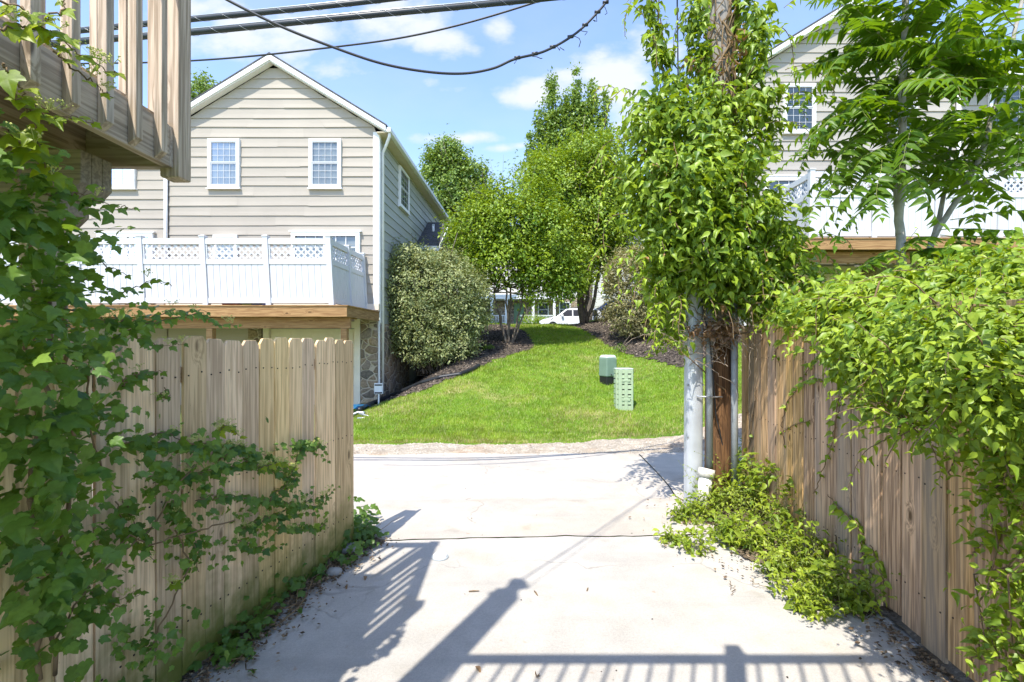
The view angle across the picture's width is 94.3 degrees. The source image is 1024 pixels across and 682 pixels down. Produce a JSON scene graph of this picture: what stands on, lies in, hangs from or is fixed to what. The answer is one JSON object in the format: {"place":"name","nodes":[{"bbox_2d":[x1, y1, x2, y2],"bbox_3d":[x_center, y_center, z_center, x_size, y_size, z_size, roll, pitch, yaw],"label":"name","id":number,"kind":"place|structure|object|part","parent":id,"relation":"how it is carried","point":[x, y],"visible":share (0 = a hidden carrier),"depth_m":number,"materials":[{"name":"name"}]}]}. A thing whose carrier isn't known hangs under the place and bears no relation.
{"place":"outdoors","nodes":[
{"label":"outdoors","id":0,"kind":"place"},
{"bbox_2d":[222,303,241,304],"bbox_3d":[-6.789,-1.022,11.625,0.480,0.375,0.450,0,0,0],"label":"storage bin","id":1,"kind":"object","parent":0,"point":[231,303],"depth_m":11.45,"materials":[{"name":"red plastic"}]},
{"bbox_2d":[251,303,265,304],"bbox_3d":[-6.154,-1.022,11.625,0.312,0.375,0.450,0,0,0],"label":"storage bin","id":2,"kind":"object","parent":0,"point":[258,303],"depth_m":11.45,"materials":[{"name":"grey plastic"}]},
{"bbox_2d":[92,405,705,540],"bbox_3d":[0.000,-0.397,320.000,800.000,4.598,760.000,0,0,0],"label":"ground","id":3,"kind":"structure","parent":0,"point":[354,410],"depth_m":4.59,"materials":[{"name":"grey concrete"}]},
{"bbox_2d":[0,169,169,391],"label":"row house","id":4,"kind":"structure","parent":3,"relation":"on","point":[145,192],"depth_m":13.43,"materials":[{"name":"beige plastic"}]},
{"bbox_2d":[112,169,137,189],"bbox_3d":[-11.220,-4.942,13.393,1.264,1.355,0.115,0,0,0],"label":"window","id":5,"kind":"structure","parent":4,"relation":"in","point":[122,179],"depth_m":13.38,"materials":[{"name":"white paint"}]},
{"bbox_2d":[94,231,155,258],"bbox_3d":[-10.886,-2.070,13.373,1.673,2.020,0.095,0,0,0],"label":"patio door","id":6,"kind":"structure","parent":4,"relation":"in","point":[123,234],"depth_m":13.34,"materials":[{"name":"white paint"}]},
{"bbox_2d":[0,336,353,681],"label":"wooden fence","id":7,"kind":"object","parent":3,"relation":"on","point":[296,389],"visible":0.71,"depth_m":2.71,"materials":[{"name":"brown wood"}]},
{"bbox_2d":[0,0,356,681],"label":"lobed vine","id":8,"kind":"object","parent":7,"relation":"attached to","point":[60,588],"visible":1,"depth_m":1.63,"materials":[{"name":"green plant"}]},
{"bbox_2d":[0,305,379,341],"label":"raised deck","id":9,"kind":"structure","parent":3,"relation":"on","point":[294,316],"depth_m":11.23,"materials":[{"name":"brown wood"}]},
{"bbox_2d":[0,234,367,308],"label":"privacy screen","id":10,"kind":"object","parent":9,"relation":"on","point":[204,279],"visible":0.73,"depth_m":11.04,"materials":[{"name":"white plastic"}]},
{"bbox_2d":[191,67,220,99],"bbox_3d":[-23.515,-10.491,35.975,4.047,20.214,4.167,0,0,-32],"label":"tree","id":11,"kind":"object","parent":3,"relation":"on","point":[202,86],"visible":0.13,"depth_m":35.44,"materials":[{"name":"green plant"}]},
{"bbox_2d":[166,52,454,406],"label":"townhouse","id":12,"kind":"structure","parent":3,"relation":"on","point":[280,148],"depth_m":13.39,"materials":[{"name":"beige plastic"}]},
{"bbox_2d":[206,138,241,189],"bbox_3d":[-8.097,-4.973,13.352,0.954,1.415,0.115,0,0,0],"label":"window","id":13,"kind":"structure","parent":12,"relation":"in","point":[223,154],"depth_m":13.34,"materials":[{"name":"white paint"}]},
{"bbox_2d":[213,235,237,258],"bbox_3d":[-8.057,-2.423,13.352,0.734,1.115,0.115,0,0,0],"label":"window","id":14,"kind":"structure","parent":12,"relation":"in","point":[214,236],"depth_m":13.32,"materials":[{"name":"white paint"}]},
{"bbox_2d":[270,329,353,403],"bbox_3d":[-5.610,0.730,13.398,2.392,2.128,0.064,0,0,0],"label":"garage door","id":15,"kind":"structure","parent":12,"relation":"in","point":[316,334],"depth_m":13.37,"materials":[{"name":"beige paint"}]},
{"bbox_2d":[307,138,342,189],"bbox_3d":[-5.252,-4.973,13.352,0.964,1.415,0.115,0,0,0],"label":"window","id":16,"kind":"structure","parent":12,"relation":"in","point":[325,159],"depth_m":13.36,"materials":[{"name":"white paint"}]},
{"bbox_2d":[289,230,361,270],"bbox_3d":[-5.233,-2.080,13.332,2.023,2.040,0.095,0,0,0],"label":"patio door","id":17,"kind":"structure","parent":12,"relation":"in","point":[345,237],"depth_m":13.30,"materials":[{"name":"white paint"}]},
{"bbox_2d":[398,165,409,215],"bbox_3d":[-3.625,-5.032,15.975,0.115,1.335,1.215,0,0,2],"label":"window","id":18,"kind":"structure","parent":12,"relation":"in","point":[404,180],"depth_m":15.94,"materials":[{"name":"white paint"}]},
{"bbox_2d":[353,404,369,408],"bbox_3d":[-4.092,1.662,12.050,0.802,0.133,0.703,0,0,0],"label":"tarp","id":19,"kind":"object","parent":3,"relation":"on","point":[355,406],"visible":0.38,"depth_m":11.93,"materials":[{"name":"blue plastic"}]},
{"bbox_2d":[374,383,382,404],"bbox_3d":[-3.654,1.526,13.009,0.230,0.747,0.055,0,0,-4],"label":"yard sign","id":20,"kind":"object","parent":3,"relation":"on","point":[378,388],"visible":0.98,"depth_m":12.99,"materials":[{"name":"white plastic"}]},
{"bbox_2d":[416,123,495,247],"bbox_3d":[-4.853,-9.432,40.102,7.580,17.233,5.570,0,0,0],"label":"tree","id":21,"kind":"object","parent":3,"relation":"on","point":[445,168],"visible":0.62,"depth_m":39.01,"materials":[{"name":"green plant"}]},
{"bbox_2d":[456,230,640,324],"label":"row house","id":22,"kind":"structure","parent":3,"relation":"on","point":[547,312],"depth_m":47.95,"materials":[{"name":"plastic"}]},
{"bbox_2d":[514,303,523,323],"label":"front door","id":23,"kind":"structure","parent":22,"relation":"in","point":[517,306],"depth_m":47.91,"materials":[{"name":"green paint"}]},
{"bbox_2d":[538,302,548,317],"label":"window","id":24,"kind":"structure","parent":22,"relation":"in","point":[545,310],"depth_m":47.91,"materials":[{"name":"white paint"}]},
{"bbox_2d":[559,302,570,313],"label":"window","id":25,"kind":"structure","parent":22,"relation":"in","point":[568,303],"depth_m":47.91,"materials":[{"name":"white paint"}]},
{"bbox_2d":[382,317,741,401],"bbox_3d":[1.290,0.159,18.113,10.523,3.199,12.269,0,0,0],"label":"mulch bed","id":26,"kind":"object","parent":3,"relation":"on","point":[495,350],"visible":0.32,"depth_m":16.09,"materials":[{"name":"brown wood"}]},
{"bbox_2d":[384,232,498,373],"bbox_3d":[-2.765,-1.244,15.250,4.740,4.595,4.198,0,0,0],"label":"shrub","id":27,"kind":"object","parent":26,"relation":"on","point":[437,324],"visible":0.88,"depth_m":14.45,"materials":[{"name":"green plant"}]},
{"bbox_2d":[479,344,494,350],"bbox_3d":[-1.042,0.173,16.489,0.720,0.572,1.295,0,0,35],"label":"seedling","id":28,"kind":"object","parent":26,"relation":"on","point":[490,347],"visible":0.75,"depth_m":16.56,"materials":[{"name":"green plant"}]},
{"bbox_2d":[433,159,601,343],"bbox_3d":[0.150,-3.311,17.529,6.371,7.167,4.555,0,0,0],"label":"tree","id":29,"kind":"object","parent":26,"relation":"on","point":[494,238],"visible":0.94,"depth_m":16.95,"materials":[{"name":"green plant"}]},
{"bbox_2d":[503,115,642,322],"bbox_3d":[3.189,-5.737,22.665,7.890,10.190,5.892,0,0,0],"label":"tree","id":30,"kind":"object","parent":26,"relation":"on","point":[573,165],"visible":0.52,"depth_m":21.71,"materials":[{"name":"green plant"}]},
{"bbox_2d":[590,305,627,321],"bbox_3d":[4.688,-1.247,22.432,2.140,0.909,2.015,0,0,-38],"label":"shrub","id":31,"kind":"object","parent":26,"relation":"on","point":[597,318],"visible":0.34,"depth_m":22.22,"materials":[{"name":"plant"}]},
{"bbox_2d":[613,333,631,352],"bbox_3d":[3.403,0.196,15.514,0.928,0.932,0.854,0,0,0],"label":"seedling","id":32,"kind":"object","parent":26,"relation":"on","point":[619,349],"visible":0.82,"depth_m":15.45,"materials":[{"name":"green plant"}]},
{"bbox_2d":[596,241,705,337],"bbox_3d":[5.261,-1.888,16.719,4.704,3.674,3.898,0,0,0],"label":"shrub","id":33,"kind":"object","parent":26,"relation":"on","point":[637,326],"visible":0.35,"depth_m":16.32,"materials":[{"name":"green plant"}]},
{"bbox_2d":[520,61,616,320],"bbox_3d":[3.873,-10.114,32.919,6.998,18.419,4.171,0,0,0],"label":"tree","id":34,"kind":"object","parent":3,"relation":"on","point":[577,109],"visible":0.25,"depth_m":32.75,"materials":[{"name":"green plant"}]},
{"bbox_2d":[641,0,955,329],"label":"townhouse","id":35,"kind":"structure","parent":3,"relation":"on","point":[808,53],"depth_m":13.38,"materials":[{"name":"beige plastic"}]},
{"bbox_2d":[764,175,833,201],"bbox_3d":[8.057,-3.630,13.332,2.023,2.040,0.095,0,0,0],"label":"patio door","id":36,"kind":"structure","parent":35,"relation":"in","point":[782,179],"depth_m":13.31,"materials":[{"name":"white paint"}]},
{"bbox_2d":[782,83,817,134],"bbox_3d":[8.078,-6.522,13.352,0.964,1.415,0.115,0,0,0],"label":"window","id":37,"kind":"structure","parent":35,"relation":"in","point":[793,114],"depth_m":13.35,"materials":[{"name":"white paint"}]},
{"bbox_2d":[787,274,852,287],"bbox_3d":[8.440,-0.820,13.398,2.392,2.128,0.064,0,0,0],"label":"garage door","id":38,"kind":"structure","parent":35,"relation":"in","point":[828,276],"depth_m":13.37,"materials":[{"name":"beige paint"}]},
{"bbox_2d":[768,0,1023,275],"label":"pinnate tree","id":39,"kind":"object","parent":3,"relation":"on","point":[960,46],"visible":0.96,"depth_m":4.10,"materials":[{"name":"green plant"}]},
{"bbox_2d":[776,237,1023,292],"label":"raised deck","id":40,"kind":"structure","parent":3,"relation":"on","point":[866,248],"depth_m":10.93,"materials":[{"name":"brown wood"}]},
{"bbox_2d":[770,168,1023,246],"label":"privacy screen","id":41,"kind":"object","parent":40,"relation":"on","point":[877,227],"visible":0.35,"depth_m":11.04,"materials":[{"name":"white plastic"}]},
{"bbox_2d":[953,71,1023,191],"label":"row house","id":42,"kind":"structure","parent":3,"relation":"on","point":[973,105],"depth_m":13.41,"materials":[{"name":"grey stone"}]},
{"bbox_2d":[973,178,1023,191],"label":"patio door","id":43,"kind":"structure","parent":42,"relation":"in","point":[1011,179],"depth_m":13.42,"materials":[{"name":"white paint"}]},
{"bbox_2d":[988,86,1023,134],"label":"window","id":44,"kind":"structure","parent":42,"relation":"in","point":[1016,95],"depth_m":13.40,"materials":[{"name":"white paint"}]},
{"bbox_2d":[92,438,741,539],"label":"alley road","id":45,"kind":"structure","parent":0,"point":[452,495],"depth_m":5.73,"materials":[{"name":"concrete"}]},
{"bbox_2d":[639,454,683,501],"bbox_3d":[-2.590,1.823,5.875,9.238,0.055,3.350,0,0,0],"label":"road joint","id":46,"kind":"object","parent":45,"relation":"on","point":[661,477],"visible":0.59,"depth_m":6.33,"materials":[{"name":"black plastic"}]},
{"bbox_2d":[0,0,1023,225],"label":"sky","id":47,"kind":"structure","parent":0,"point":[492,113],"materials":[{"name":"blue"}]},
{"bbox_2d":[353,320,741,444],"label":"lawn","id":48,"kind":"structure","parent":0,"point":[479,393],"depth_m":10.84,"materials":[{"name":"green plant"}]},
{"bbox_2d":[353,411,368,418],"bbox_3d":[-3.400,1.658,10.534,0.514,0.147,0.392,0,0,29],"label":"bent pipe","id":49,"kind":"object","parent":48,"relation":"on","point":[360,413],"visible":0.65,"depth_m":10.67,"materials":[{"name":"plastic"}]},
{"bbox_2d":[357,364,480,410],"bbox_3d":[-2.406,1.214,12.852,2.952,1.096,2.551,0,0,0],"label":"edging","id":50,"kind":"object","parent":48,"relation":"on","point":[374,402],"visible":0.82,"depth_m":13.08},
{"bbox_2d":[515,313,548,324],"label":"shrub","id":51,"kind":"object","parent":48,"relation":"on","point":[536,319],"visible":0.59,"depth_m":44.05,"materials":[{"name":"green plant"}]},
{"bbox_2d":[599,355,616,384],"bbox_3d":[2.505,0.802,12.352,0.343,0.875,0.377,0,0,-28],"label":"utility box","id":52,"kind":"object","parent":48,"relation":"on","point":[607,364],"visible":0.8,"depth_m":12.24,"materials":[{"name":"green plastic"}]},
{"bbox_2d":[614,368,633,410],"bbox_3d":[2.470,1.087,10.506,0.391,0.973,0.359,0,0,0],"label":"vented pedestal","id":53,"kind":"object","parent":48,"relation":"on","point":[624,388],"visible":0.93,"depth_m":10.34,"materials":[{"name":"green plastic"}]},
{"bbox_2d":[353,413,741,455],"bbox_3d":[0.000,1.039,8.250,28.000,1.637,1.700,0,0,0],"label":"gravel shoulder","id":54,"kind":"object","parent":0,"point":[547,449],"visible":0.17,"depth_m":7.97,"materials":[{"name":"grey gravel"}]},
{"bbox_2d":[181,534,952,681],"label":"driveway","id":55,"kind":"structure","parent":0,"point":[400,610],"depth_m":3.02,"materials":[{"name":"concrete"}]},
{"bbox_2d":[0,0,190,338],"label":"wooden deck","id":56,"kind":"structure","parent":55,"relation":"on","point":[133,133],"depth_m":1.99,"materials":[{"name":"brown wood"}]},
{"bbox_2d":[431,551,448,560],"bbox_3d":[-0.599,1.780,3.950,0.144,0.060,0.144,0,0,0],"label":"cleanout cap","id":57,"kind":"object","parent":55,"relation":"on","point":[440,556],"visible":1,"depth_m":3.92,"materials":[{"name":"white paint"}]},
{"bbox_2d":[182,490,973,681],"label":"soil strip","id":58,"kind":"object","parent":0,"point":[956,672],"visible":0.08,"depth_m":3.11,"materials":[{"name":"soil"}]},
{"bbox_2d":[186,497,398,677],"bbox_3d":[-1.456,1.686,3.703,0.654,0.330,2.435,0,0,4],"label":"ground vine","id":59,"kind":"object","parent":58,"relation":"on","point":[260,622],"visible":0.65,"depth_m":3.13,"materials":[{"name":"green plant"}]},
{"bbox_2d":[326,567,342,576],"bbox_3d":[-1.370,1.780,3.656,0.121,0.083,0.110,0,0,0],"label":"stone","id":60,"kind":"object","parent":58,"relation":"on","point":[332,571],"visible":0.73,"depth_m":3.63,"materials":[{"name":"grey stone"}]},
{"bbox_2d":[342,542,355,553],"bbox_3d":[-1.382,1.775,4.043,0.166,0.113,0.152,0,0,0],"label":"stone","id":61,"kind":"object","parent":58,"relation":"on","point":[345,549],"visible":0.33,"depth_m":3.99,"materials":[{"name":"grey stone"}]},
{"bbox_2d":[182,497,957,681],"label":"leaf litter","id":62,"kind":"object","parent":58,"relation":"on","point":[892,638],"visible":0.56,"depth_m":2.90,"materials":[{"name":"brown plant"}]},
{"bbox_2d":[696,467,714,514],"bbox_3d":[2.031,1.582,5.011,0.254,0.503,0.164,0,0,-39],"label":"drain pipe","id":63,"kind":"object","parent":58,"relation":"on","point":[704,479],"visible":0.66,"depth_m":4.96,"materials":[{"name":"white plastic"}]},
{"bbox_2d":[684,0,737,504],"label":"utility pole","id":64,"kind":"object","parent":58,"relation":"on","point":[721,422],"visible":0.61,"depth_m":5.18,"materials":[{"name":"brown wood"}]},
{"bbox_2d":[54,0,406,33],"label":"utility cable","id":65,"kind":"object","parent":64,"relation":"attached to","point":[273,10],"visible":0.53,"depth_m":4.64,"materials":[{"name":"metal"}]},
{"bbox_2d":[49,0,563,45],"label":"utility cable","id":66,"kind":"object","parent":64,"relation":"attached to","point":[311,20],"visible":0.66,"depth_m":4.62,"materials":[{"name":"metal"}]},
{"bbox_2d":[676,0,678,74],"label":"hanging cable","id":67,"kind":"object","parent":66,"relation":"hanging from","point":[677,39],"visible":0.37,"depth_m":5.20,"materials":[{"name":"black rubber"}]},
{"bbox_2d":[81,3,534,63],"bbox_3d":[-6.514,-4.161,6.607,17.864,0.707,0.342,0,0,7],"label":"utility cable","id":68,"kind":"object","parent":64,"relation":"attached to","point":[440,29],"visible":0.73,"depth_m":6.11,"materials":[{"name":"black rubber"}]},
{"bbox_2d":[225,0,608,74],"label":"utility cable","id":69,"kind":"object","parent":64,"relation":"attached to","point":[536,53],"visible":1,"depth_m":4.72,"materials":[{"name":"black rubber"}]},
{"bbox_2d":[586,0,867,389],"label":"pole vine","id":70,"kind":"object","parent":64,"relation":"attached to","point":[689,188],"visible":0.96,"depth_m":4.87,"materials":[{"name":"green plant"}]},
{"bbox_2d":[652,436,902,622],"bbox_3d":[2.506,1.533,4.775,1.816,1.101,3.861,0,0,26],"label":"weed clump","id":71,"kind":"object","parent":58,"relation":"on","point":[804,563],"visible":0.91,"depth_m":3.88,"materials":[{"name":"green plant"}]},
{"bbox_2d":[741,297,1023,681],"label":"wooden fence","id":72,"kind":"object","parent":58,"relation":"on","point":[912,532],"visible":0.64,"depth_m":3.15,"materials":[{"name":"brown wood"}]},
{"bbox_2d":[738,227,1023,681],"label":"fence vine","id":73,"kind":"object","parent":72,"relation":"attached to","point":[966,363],"visible":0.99,"depth_m":2.22,"materials":[{"name":"green plant"}]},
{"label":"street","id":74,"kind":"structure","parent":0,"visible":0},
{"bbox_2d":[539,307,599,323],"bbox_3d":[4.367,-1.585,34.935,4.613,1.680,1.990,0,0,0],"label":"parked car","id":75,"kind":"object","parent":74,"relation":"on","point":[570,315],"visible":0.32,"depth_m":34.10,"materials":[{"name":"white paint"}]},
{"bbox_3d":[3.875,-2.020,34.218,0.910,0.450,0.150,0,0,0],"label":"side window","id":76,"kind":"part","parent":75,"relation":"part of","materials":[{"name":"black glass"}]},
{"bbox_3d":[4.820,-2.020,34.218,0.820,0.450,0.150,0,0,0],"label":"side window","id":77,"kind":"part","parent":75,"relation":"part of","materials":[{"name":"black glass"}]},
{"bbox_2d":[598,300,631,316],"bbox_3d":[8.187,-2.465,38.935,4.613,1.680,1.990,0,0,0],"label":"parked car","id":78,"kind":"object","parent":74,"relation":"on","point":[601,307],"visible":0.06,"depth_m":38.19,"materials":[{"name":"blue paint"}]}
]}

